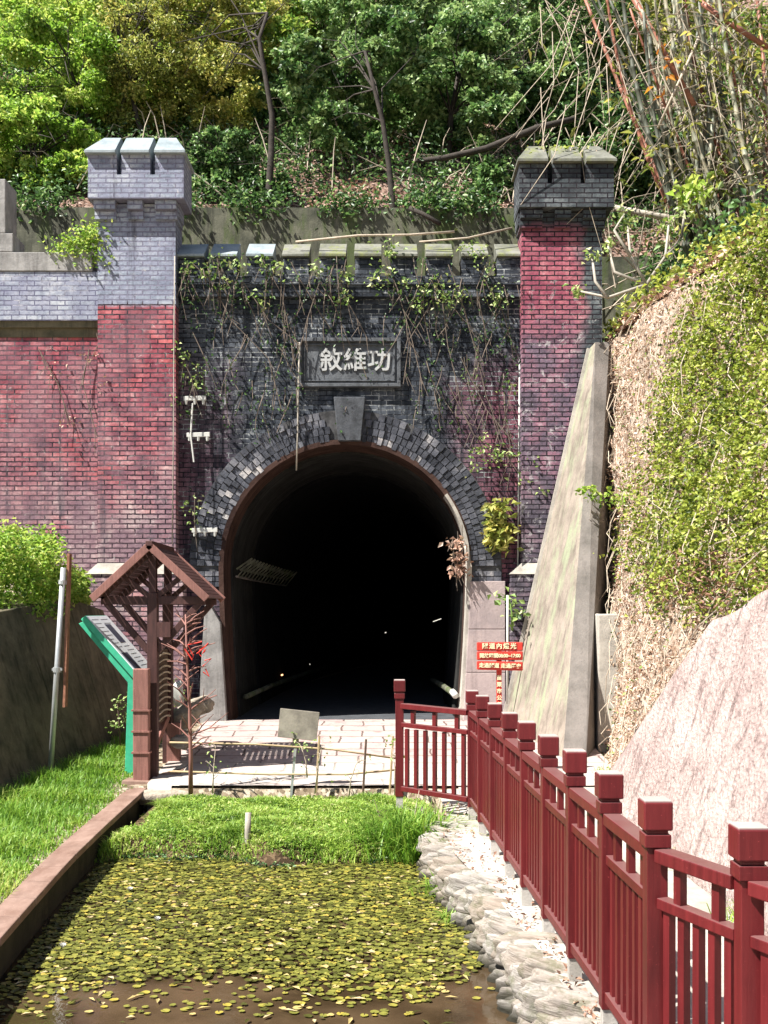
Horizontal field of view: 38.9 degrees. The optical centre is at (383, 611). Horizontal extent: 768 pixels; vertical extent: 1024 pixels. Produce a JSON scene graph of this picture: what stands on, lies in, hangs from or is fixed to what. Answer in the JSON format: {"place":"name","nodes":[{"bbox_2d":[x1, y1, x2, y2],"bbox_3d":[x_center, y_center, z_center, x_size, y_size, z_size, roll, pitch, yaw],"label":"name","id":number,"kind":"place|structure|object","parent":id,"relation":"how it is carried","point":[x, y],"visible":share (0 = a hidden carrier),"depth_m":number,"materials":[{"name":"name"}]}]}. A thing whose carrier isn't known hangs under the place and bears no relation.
{"place":"outdoors","nodes":[
{"label":"outdoors","id":0,"kind":"place"},
{"bbox_2d":[2,585,27,602],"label":"slope","id":1,"kind":"structure","parent":0,"point":[11,598],"depth_m":15.53,"materials":[{"name":"plant"}]},
{"bbox_2d":[0,517,96,621],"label":"hedge","id":2,"kind":"object","parent":1,"relation":"on","point":[30,568],"visible":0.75,"depth_m":14.46,"materials":[{"name":"green plant"}]},
{"bbox_2d":[0,814,515,1023],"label":"pond water","id":3,"kind":"structure","parent":0,"point":[463,1006],"depth_m":6.81,"materials":[{"name":"brown liquid"}]},
{"bbox_2d":[0,857,482,1023],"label":"lily pad carpet","id":4,"kind":"object","parent":3,"relation":"on","point":[411,970],"visible":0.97,"depth_m":8.03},
{"bbox_2d":[94,790,438,867],"bbox_3d":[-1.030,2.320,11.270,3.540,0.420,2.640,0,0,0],"label":"pond bank","id":5,"kind":"structure","parent":0,"point":[271,858],"depth_m":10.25,"materials":[{"name":"green plant"}]},
{"bbox_2d":[161,608,228,794],"bbox_3d":[-2.146,1.031,12.337,0.761,2.151,0.478,0,0,-10],"label":"bare tree","id":6,"kind":"object","parent":5,"relation":"on","point":[190,726],"visible":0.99,"depth_m":12.34,"materials":[{"name":"brown wood"}]},
{"bbox_2d":[122,852,387,869],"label":"water edge plants","id":7,"kind":"object","parent":5,"relation":"on","point":[217,855],"visible":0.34,"depth_m":10.19,"materials":[{"name":"green plant"}]},
{"bbox_2d":[169,736,394,793],"bbox_3d":[-1.165,1.764,12.461,2.597,0.681,0.104,0,0,0],"label":"bamboo barrier","id":8,"kind":"object","parent":5,"relation":"on","point":[318,748],"visible":0.78,"depth_m":12.44,"materials":[{"name":"beige wood"}]},
{"bbox_2d":[315,795,485,866],"bbox_3d":[0.238,2.081,10.520,2.173,0.610,1.996,0,0,0],"label":"umbrella sedge","id":9,"kind":"object","parent":5,"relation":"on","point":[402,839],"visible":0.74,"depth_m":10.22,"materials":[{"name":"green plant"}]},
{"bbox_2d":[0,663,610,1017],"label":"ground","id":10,"kind":"structure","parent":0,"point":[240,792],"depth_m":12.52,"materials":[{"name":"soil"}]},
{"bbox_2d":[0,179,97,584],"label":"wing wall","id":11,"kind":"structure","parent":10,"relation":"on","point":[48,466],"depth_m":16.90,"materials":[{"name":"red brick"}]},
{"bbox_2d":[39,333,111,437],"bbox_3d":[-4.348,-3.554,16.784,1.998,2.302,0.253,0,0,0],"label":"creeper","id":12,"kind":"object","parent":11,"relation":"attached to","point":[88,359],"visible":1,"depth_m":16.82,"materials":[{"name":"brown plant"}]},
{"bbox_2d":[37,213,114,272],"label":"creeper","id":13,"kind":"object","parent":11,"relation":"attached to","point":[89,241],"visible":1,"depth_m":16.74,"materials":[{"name":"green plant"}]},
{"bbox_2d":[48,553,71,772],"bbox_3d":[-3.896,0.721,13.030,0.273,2.822,0.160,0,0,0],"label":"steel pole","id":14,"kind":"object","parent":10,"relation":"on","point":[63,581],"visible":0.9,"depth_m":12.98,"materials":[{"name":"metal"}]},
{"bbox_2d":[0,598,127,789],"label":"leaning wall","id":15,"kind":"structure","parent":10,"relation":"on","point":[97,682],"depth_m":14.09,"materials":[{"name":"concrete"}]},
{"bbox_2d":[0,788,146,977],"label":"pond kerb","id":16,"kind":"structure","parent":10,"relation":"on","point":[37,897],"depth_m":8.71,"materials":[{"name":"brown concrete"}]},
{"bbox_2d":[0,730,161,901],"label":"grass strip","id":17,"kind":"object","parent":10,"relation":"on","point":[44,796],"depth_m":11.48,"materials":[{"name":"green plant"}]},
{"bbox_2d":[79,615,146,773],"bbox_3d":[-3.349,1.033,13.700,0.738,1.954,1.000,0,0,0],"label":"information board","id":18,"kind":"object","parent":10,"relation":"on","point":[119,650],"visible":0.56,"depth_m":13.25,"materials":[{"name":"green paint"}]},
{"bbox_2d":[89,541,225,784],"bbox_3d":[-2.770,0.637,13.452,1.418,2.934,1.436,0,0,0],"label":"roofed signpost","id":19,"kind":"object","parent":10,"relation":"on","point":[152,710],"visible":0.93,"depth_m":13.02,"materials":[{"name":"brown wood"}]},
{"bbox_2d":[139,790,187,804],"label":"rock","id":20,"kind":"object","parent":10,"relation":"on","point":[147,797],"visible":0.5,"depth_m":12.37,"materials":[{"name":"stone"}]},
{"bbox_2d":[277,708,318,797],"bbox_3d":[-0.980,1.632,12.496,0.481,1.038,0.076,0,0,0],"label":"stake sign","id":21,"kind":"object","parent":10,"relation":"on","point":[303,725],"visible":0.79,"depth_m":12.46,"materials":[{"name":"wood"}]},
{"bbox_2d":[84,138,616,722],"bbox_3d":[1.964,-2.555,33.348,8.120,9.570,35.286,0,0,9],"label":"tunnel portal","id":22,"kind":"object","parent":10,"relation":"on","point":[368,510],"visible":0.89,"depth_m":16.95,"materials":[{"name":"brick"}]},
{"bbox_2d":[172,256,174,543],"bbox_3d":[-3.212,-3.222,16.600,0.055,4.394,0.015,0,0,0],"label":"conduit","id":23,"kind":"object","parent":22,"relation":"attached to","point":[173,399],"visible":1,"depth_m":16.59,"materials":[{"name":"grey metal"}]},
{"bbox_2d":[169,340,208,550],"bbox_3d":[-3.000,-2.565,16.786,0.600,3.275,0.269,0,0,0],"label":"creeper","id":24,"kind":"object","parent":22,"relation":"attached to","point":[192,379],"visible":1,"depth_m":16.81,"materials":[{"name":"green plant"}]},
{"bbox_2d":[179,247,301,418],"bbox_3d":[-2.220,-4.278,16.775,1.894,2.649,0.326,0,0,0],"label":"creeper","id":25,"kind":"object","parent":22,"relation":"attached to","point":[230,267],"visible":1,"depth_m":16.82,"materials":[{"name":"green plant"}]},
{"bbox_2d":[235,558,296,586],"bbox_3d":[-2.211,-0.713,21.009,0.337,0.339,6.429,0,0,2],"label":"cable rack","id":26,"kind":"object","parent":22,"relation":"attached to","point":[264,567],"visible":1,"depth_m":20.41,"materials":[{"name":"metal"}]},
{"bbox_2d":[243,662,338,698],"bbox_3d":[-1.803,1.379,22.957,0.212,0.147,10.161,0,0,6],"label":"handrail pipe","id":27,"kind":"object","parent":22,"relation":"attached to","point":[266,687],"visible":1,"depth_m":21.61,"materials":[{"name":"metal"}]},
{"bbox_2d":[176,256,520,452],"bbox_3d":[-0.635,-3.976,16.835,5.558,3.028,0.202,0,0,0],"label":"dry vine net","id":28,"kind":"object","parent":22,"relation":"attached to","point":[242,287],"visible":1,"depth_m":16.84,"materials":[{"name":"brown plant"}]},
{"bbox_2d":[175,250,531,455],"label":"withered leaves","id":29,"kind":"object","parent":22,"relation":"attached to","point":[327,317],"visible":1,"depth_m":16.83,"materials":[{"name":"plant"}]},
{"bbox_2d":[295,229,427,395],"bbox_3d":[-0.343,-4.561,16.801,2.063,2.645,0.333,0,0,0],"label":"creeper","id":30,"kind":"object","parent":22,"relation":"attached to","point":[389,253],"visible":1,"depth_m":16.81,"materials":[{"name":"green plant"}]},
{"bbox_2d":[296,231,454,242],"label":"dry branch","id":31,"kind":"object","parent":22,"relation":"on","point":[368,235],"visible":1,"depth_m":16.91,"materials":[{"name":"wood"}]},
{"bbox_2d":[438,525,473,600],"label":"creeper","id":32,"kind":"object","parent":22,"relation":"attached to","point":[460,568],"visible":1,"depth_m":16.78,"materials":[{"name":"brown plant"}]},
{"bbox_2d":[403,240,515,461],"bbox_3d":[1.165,-4.019,16.790,1.742,3.420,0.317,0,0,0],"label":"creeper","id":33,"kind":"object","parent":22,"relation":"attached to","point":[443,297],"visible":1,"depth_m":16.81,"materials":[{"name":"green plant"}]},
{"bbox_2d":[448,358,549,504],"bbox_3d":[1.792,-2.774,16.779,1.610,2.279,0.309,0,0,0],"label":"creeper","id":34,"kind":"object","parent":22,"relation":"attached to","point":[502,451],"visible":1,"depth_m":16.82,"materials":[{"name":"green plant"}]},
{"bbox_2d":[480,493,524,557],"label":"creeper","id":35,"kind":"object","parent":22,"relation":"attached to","point":[493,533],"visible":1,"depth_m":16.73,"materials":[{"name":"green plant"}]},
{"bbox_2d":[487,586,530,629],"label":"weed","id":36,"kind":"object","parent":22,"relation":"attached to","point":[512,614],"visible":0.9,"depth_m":16.39,"materials":[{"name":"green plant"}]},
{"bbox_2d":[444,870,506,897],"bbox_3d":[0.725,2.112,8.258,0.525,0.254,0.159,11,4,19],"label":"shore stone","id":37,"kind":"object","parent":10,"relation":"on","point":[462,879],"visible":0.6,"depth_m":8.23,"materials":[{"name":"grey stone"}]},
{"bbox_2d":[464,883,509,894],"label":"shore stone","id":38,"kind":"object","parent":10,"relation":"on","point":[480,888],"visible":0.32,"depth_m":8.00,"materials":[{"name":"stone"}]},
{"bbox_2d":[468,894,515,923],"bbox_3d":[0.800,2.141,7.690,0.442,0.242,0.105,7,-4,20],"label":"shore stone","id":39,"kind":"object","parent":10,"relation":"on","point":[477,902],"visible":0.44,"depth_m":7.71,"materials":[{"name":"stone"}]},
{"bbox_2d":[477,642,522,727],"bbox_3d":[1.385,1.200,13.031,0.550,1.660,0.098,0,0,0],"label":"warning sign","id":40,"kind":"object","parent":10,"relation":"on","point":[498,652],"visible":0.95,"depth_m":12.99,"materials":[{"name":"red paint"}]},
{"bbox_2d":[482,918,523,938],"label":"shore stone","id":41,"kind":"object","parent":10,"relation":"on","point":[492,926],"visible":0.38,"depth_m":7.04,"materials":[{"name":"stone"}]},
{"bbox_2d":[438,789,591,1017],"bbox_3d":[1.015,2.050,7.243,0.568,0.020,10.544,0,0,-4],"label":"cement strip","id":42,"kind":"object","parent":10,"relation":"on","point":[466,840],"visible":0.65,"depth_m":8.83,"materials":[{"name":"grey concrete"}]},
{"bbox_2d":[443,802,599,1023],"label":"fallen leaves","id":43,"kind":"object","parent":42,"relation":"on","point":[587,1009],"visible":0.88,"depth_m":7.16,"materials":[{"name":"brown plant"}]},
{"bbox_2d":[490,931,563,958],"bbox_3d":[0.924,2.120,6.822,0.514,0.223,0.107,1,5,15],"label":"shore stone","id":44,"kind":"object","parent":10,"relation":"on","point":[527,935],"visible":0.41,"depth_m":6.81,"materials":[{"name":"grey stone"}]},
{"bbox_2d":[494,939,559,965],"bbox_3d":[0.895,2.134,6.723,0.434,0.194,0.137,4,5,22],"label":"shore stone","id":45,"kind":"object","parent":10,"relation":"on","point":[501,947],"visible":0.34,"depth_m":6.73,"materials":[{"name":"stone"}]},
{"bbox_2d":[501,944,557,976],"bbox_3d":[0.922,2.143,6.513,0.463,0.238,0.135,10,0,15],"label":"shore stone","id":46,"kind":"object","parent":10,"relation":"on","point":[513,954],"visible":0.38,"depth_m":6.51,"materials":[{"name":"grey stone"}]},
{"bbox_2d":[521,968,567,986],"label":"shore stone","id":47,"kind":"object","parent":10,"relation":"on","point":[539,975],"visible":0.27,"depth_m":6.11,"materials":[{"name":"grey stone"}]},
{"bbox_2d":[517,958,583,978],"bbox_3d":[0.971,2.109,6.236,0.426,0.215,0.120,12,8,18],"label":"shore stone","id":48,"kind":"object","parent":10,"relation":"on","point":[526,967],"visible":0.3,"depth_m":6.23,"materials":[{"name":"grey stone"}]},
{"bbox_2d":[503,342,610,756],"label":"buttress","id":49,"kind":"structure","parent":10,"relation":"on","point":[551,689],"depth_m":15.58,"materials":[{"name":"concrete"}]},
{"bbox_2d":[516,985,597,1022],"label":"shore stone","id":50,"kind":"object","parent":10,"relation":"on","point":[527,1010],"visible":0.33,"depth_m":5.81,"materials":[{"name":"grey stone"}]},
{"bbox_2d":[534,986,599,1017],"bbox_3d":[1.002,2.111,5.700,0.434,0.218,0.135,9,3,16],"label":"shore stone","id":51,"kind":"object","parent":10,"relation":"on","point":[556,1001],"visible":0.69,"depth_m":5.67,"materials":[{"name":"grey stone"}]},
{"bbox_2d":[394,679,767,1023],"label":"railing","id":52,"kind":"object","parent":10,"relation":"on","point":[609,914],"visible":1,"depth_m":5.26,"materials":[{"name":"red paint"}]},
{"bbox_2d":[548,1016,618,1023],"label":"shore stone","id":53,"kind":"object","parent":10,"relation":"on","point":[574,1020],"visible":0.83,"depth_m":5.40,"materials":[{"name":"stone"}]},
{"bbox_2d":[458,787,733,1023],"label":"walkway","id":54,"kind":"structure","parent":10,"relation":"on","point":[698,894],"depth_m":7.56,"materials":[{"name":"grey concrete"}]},
{"bbox_2d":[595,614,619,751],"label":"concrete pier","id":55,"kind":"structure","parent":10,"relation":"on","point":[603,630],"depth_m":14.61,"materials":[{"name":"grey concrete"}]},
{"bbox_2d":[597,589,767,935],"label":"sprayed concrete slope","id":56,"kind":"structure","parent":10,"relation":"on","point":[695,751],"depth_m":9.00,"materials":[{"name":"beige concrete"}]},
{"bbox_2d":[236,651,453,719],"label":"tunnel floor","id":57,"kind":"structure","parent":0,"point":[365,692],"depth_m":22.71,"materials":[{"name":"black concrete"}]},
{"bbox_2d":[147,719,610,811],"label":"path","id":58,"kind":"structure","parent":0,"point":[350,735],"depth_m":14.12,"materials":[{"name":"grey stone"}]},
{"bbox_2d":[173,700,206,728],"bbox_3d":[-2.598,1.363,14.173,0.568,0.287,0.350,-29,0,0],"label":"rock","id":59,"kind":"object","parent":58,"relation":"on","point":[182,711],"visible":0.57,"depth_m":14.05,"materials":[{"name":"grey stone"}]},
{"bbox_2d":[0,0,767,256],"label":"hillside","id":60,"kind":"structure","parent":0,"point":[85,202],"depth_m":21.11,"materials":[{"name":"green plant"}]},
{"bbox_2d":[0,134,63,185],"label":"hill tree","id":61,"kind":"object","parent":60,"relation":"on","point":[7,161],"visible":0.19,"depth_m":20.53,"materials":[{"name":"green plant"}]},
{"bbox_2d":[0,81,103,196],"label":"tree","id":62,"kind":"object","parent":60,"relation":"on","point":[35,117],"visible":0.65,"depth_m":20.33,"materials":[{"name":"green plant"}]},
{"bbox_2d":[0,0,156,74],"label":"hill tree","id":63,"kind":"object","parent":60,"relation":"on","point":[61,10],"visible":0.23,"depth_m":23.82,"materials":[{"name":"green plant"}]},
{"bbox_2d":[0,1,160,143],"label":"tree","id":64,"kind":"object","parent":60,"relation":"on","point":[87,92],"visible":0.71,"depth_m":21.69,"materials":[{"name":"green plant"}]},
{"bbox_2d":[97,78,200,145],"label":"hill tree","id":65,"kind":"object","parent":60,"relation":"on","point":[168,121],"visible":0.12,"depth_m":22.76,"materials":[{"name":"green plant"}]},
{"bbox_2d":[82,0,251,138],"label":"tree","id":66,"kind":"object","parent":60,"relation":"on","point":[152,29],"visible":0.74,"depth_m":21.95,"materials":[{"name":"green plant"}]},
{"bbox_2d":[126,39,239,129],"bbox_3d":[-4.580,-10.795,24.048,3.410,3.331,2.650,0,0,0],"label":"hill tree","id":67,"kind":"object","parent":60,"relation":"on","point":[226,92],"visible":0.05,"depth_m":23.40,"materials":[{"name":"green plant"}]},
{"bbox_2d":[163,0,293,205],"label":"tree","id":68,"kind":"object","parent":60,"relation":"on","point":[246,64],"visible":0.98,"depth_m":21.74,"materials":[{"name":"green plant"}]},
{"bbox_2d":[158,0,315,128],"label":"hill tree","id":69,"kind":"object","parent":60,"relation":"on","point":[274,23],"visible":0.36,"depth_m":22.95,"materials":[{"name":"green plant"}]},
{"bbox_2d":[186,115,294,202],"bbox_3d":[-2.816,-8.370,20.595,2.290,1.909,1.343,0,0,7],"label":"bush","id":70,"kind":"object","parent":60,"relation":"on","point":[214,146],"visible":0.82,"depth_m":20.39,"materials":[{"name":"green plant"}]},
{"bbox_2d":[17,207,516,275],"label":"retaining wall","id":71,"kind":"structure","parent":60,"relation":"on","point":[211,226],"depth_m":19.50,"materials":[{"name":"concrete"}]},
{"bbox_2d":[240,47,339,126],"bbox_3d":[-2.013,-10.478,23.962,2.951,3.262,2.580,0,0,0],"label":"hill tree","id":72,"kind":"object","parent":60,"relation":"on","point":[278,84],"visible":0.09,"depth_m":23.18,"materials":[{"name":"green plant"}]},
{"bbox_2d":[261,0,345,59],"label":"hill tree","id":73,"kind":"object","parent":60,"relation":"on","point":[296,8],"visible":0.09,"depth_m":25.62,"materials":[{"name":"green plant"}]},
{"bbox_2d":[281,110,380,153],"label":"hill tree","id":74,"kind":"object","parent":60,"relation":"on","point":[358,128],"visible":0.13,"depth_m":22.09,"materials":[{"name":"green plant"}]},
{"bbox_2d":[269,3,455,207],"bbox_3d":[-0.384,-9.474,21.130,3.661,4.966,2.709,0,0,0],"label":"tree","id":75,"kind":"object","parent":60,"relation":"on","point":[307,70],"visible":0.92,"depth_m":21.01,"materials":[{"name":"green plant"}]},
{"bbox_2d":[299,0,445,49],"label":"hill tree","id":76,"kind":"object","parent":60,"relation":"on","point":[320,9],"visible":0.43,"depth_m":23.66,"materials":[{"name":"green plant"}]},
{"bbox_2d":[0,0,767,252],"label":"undergrowth","id":77,"kind":"object","parent":60,"relation":"on","point":[245,200],"visible":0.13,"depth_m":20.49,"materials":[{"name":"green plant"}]},
{"bbox_2d":[28,29,767,309],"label":"dry brushwood","id":78,"kind":"object","parent":60,"relation":"on","point":[507,192],"visible":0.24,"depth_m":20.81,"materials":[{"name":"plant"}]},
{"bbox_2d":[353,68,469,140],"bbox_3d":[0.518,-10.384,23.478,3.256,3.184,2.638,0,0,0],"label":"hill tree","id":79,"kind":"object","parent":60,"relation":"on","point":[408,119],"visible":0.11,"depth_m":22.79,"materials":[{"name":"green plant"}]},
{"bbox_2d":[387,0,587,162],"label":"tree","id":80,"kind":"object","parent":60,"relation":"on","point":[476,73],"visible":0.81,"depth_m":21.58,"materials":[{"name":"green plant"}]},
{"bbox_2d":[465,137,515,201],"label":"shrub","id":81,"kind":"object","parent":60,"relation":"on","point":[492,163],"visible":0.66,"depth_m":20.33,"materials":[{"name":"green plant"}]},
{"bbox_2d":[409,116,576,162],"bbox_3d":[2.054,-8.900,20.464,3.155,0.859,0.252,0,0,2],"label":"fallen log","id":82,"kind":"object","parent":60,"relation":"on","point":[502,141],"visible":0.94,"depth_m":20.39,"materials":[{"name":"brown wood"}]},
{"bbox_2d":[440,0,571,93],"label":"hill tree","id":83,"kind":"object","parent":60,"relation":"on","point":[529,22],"visible":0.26,"depth_m":23.89,"materials":[{"name":"green plant"}]},
{"bbox_2d":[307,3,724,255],"bbox_3d":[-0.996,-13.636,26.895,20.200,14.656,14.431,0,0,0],"label":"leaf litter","id":84,"kind":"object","parent":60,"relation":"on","point":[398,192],"visible":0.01,"depth_m":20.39,"materials":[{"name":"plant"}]},
{"bbox_2d":[497,55,613,150],"bbox_3d":[3.692,-10.038,23.028,2.487,2.882,2.474,0,0,21],"label":"hill tree","id":85,"kind":"object","parent":60,"relation":"on","point":[569,95],"visible":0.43,"depth_m":22.25,"materials":[{"name":"green plant"}]},
{"bbox_2d":[506,0,653,79],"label":"hill tree","id":86,"kind":"object","parent":60,"relation":"on","point":[578,41],"visible":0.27,"depth_m":26.59,"materials":[{"name":"green plant"}]},
{"bbox_2d":[561,87,701,223],"bbox_3d":[4.948,-8.701,21.414,3.003,2.898,2.643,0,0,0],"label":"hill tree","id":87,"kind":"object","parent":60,"relation":"on","point":[643,181],"visible":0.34,"depth_m":21.05,"materials":[{"name":"green plant"}]},
{"bbox_2d":[590,0,756,89],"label":"hill tree","id":88,"kind":"object","parent":60,"relation":"on","point":[651,8],"visible":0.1,"depth_m":27.81,"materials":[{"name":"green plant"}]},
{"bbox_2d":[682,0,767,113],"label":"hill tree","id":89,"kind":"object","parent":60,"relation":"on","point":[753,13],"visible":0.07,"depth_m":23.54,"materials":[{"name":"green plant"}]},
{"bbox_2d":[610,245,748,340],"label":"bank","id":90,"kind":"structure","parent":0,"point":[625,328],"depth_m":14.61,"materials":[{"name":"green plant"}]},
{"bbox_2d":[513,0,767,275],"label":"bamboo clump","id":91,"kind":"object","parent":90,"relation":"on","point":[706,145],"visible":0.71,"depth_m":17.25,"materials":[{"name":"beige plant"}]},
{"bbox_2d":[487,0,767,284],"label":"hanging stems","id":92,"kind":"object","parent":91,"relation":"hanging from","point":[658,75],"visible":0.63,"depth_m":17.28,"materials":[{"name":"beige plant"}]},
{"bbox_2d":[614,205,694,224],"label":"fallen branch","id":93,"kind":"object","parent":91,"relation":"on","point":[656,215],"visible":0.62,"depth_m":17.50,"materials":[{"name":"wood"}]},
{"bbox_2d":[631,0,696,106],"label":"bamboo culm","id":94,"kind":"object","parent":91,"relation":"attached to","point":[688,94],"visible":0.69,"depth_m":17.03,"materials":[{"name":"brown plant"}]},
{"bbox_2d":[696,0,767,49],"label":"bamboo culm","id":95,"kind":"object","parent":91,"relation":"attached to","point":[739,29],"visible":0.73,"depth_m":17.04,"materials":[{"name":"plant"}]},
{"bbox_2d":[602,256,680,337],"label":"retaining wall","id":96,"kind":"structure","parent":90,"relation":"on","point":[622,265],"depth_m":19.30,"materials":[{"name":"concrete"}]},
{"bbox_2d":[602,169,767,341],"bbox_3d":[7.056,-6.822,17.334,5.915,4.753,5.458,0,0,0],"label":"undergrowth","id":97,"kind":"object","parent":90,"relation":"on","point":[735,229],"visible":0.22,"depth_m":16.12,"materials":[{"name":"green plant"}]},
{"bbox_2d":[665,171,719,222],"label":"broadleaf seedling","id":98,"kind":"object","parent":97,"relation":"on","point":[689,187],"visible":0.94,"depth_m":16.74,"materials":[{"name":"green plant"}]},
{"bbox_2d":[604,209,767,341],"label":"leaf litter","id":99,"kind":"object","parent":90,"relation":"on","point":[715,257],"visible":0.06,"depth_m":14.23,"materials":[{"name":"brown plant"}]},
{"bbox_2d":[627,0,767,234],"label":"bamboo clump","id":100,"kind":"object","parent":90,"relation":"on","point":[763,105],"visible":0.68,"depth_m":17.21,"materials":[{"name":"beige plant"}]},
{"bbox_2d":[598,238,767,769],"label":"bank","id":101,"kind":"structure","parent":0,"point":[665,631],"depth_m":13.44,"materials":[{"name":"plant"}]},
{"bbox_2d":[575,485,628,521],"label":"creeper","id":102,"kind":"object","parent":101,"relation":"on","point":[584,489],"visible":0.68,"depth_m":15.19,"materials":[{"name":"green plant"}]},
{"bbox_2d":[563,202,696,299],"bbox_3d":[3.900,-4.911,16.281,2.475,2.353,0.464,0,0,0],"label":"frangipani tree","id":103,"kind":"object","parent":101,"relation":"on","point":[605,295],"visible":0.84,"depth_m":16.22,"materials":[{"name":"grey plant"}]},
{"bbox_2d":[593,215,767,633],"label":"bank vines","id":104,"kind":"object","parent":101,"relation":"on","point":[687,512],"visible":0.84,"depth_m":11.88,"materials":[{"name":"green plant"}]},
{"bbox_2d":[601,228,767,767],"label":"bank weeds","id":105,"kind":"object","parent":101,"relation":"on","point":[644,443],"visible":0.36,"depth_m":13.85,"materials":[{"name":"green plant"}]},
{"bbox_2d":[628,545,767,617],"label":"dead brush","id":106,"kind":"object","parent":101,"relation":"hanging from","point":[691,591],"visible":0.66,"depth_m":11.03,"materials":[{"name":"plant"}]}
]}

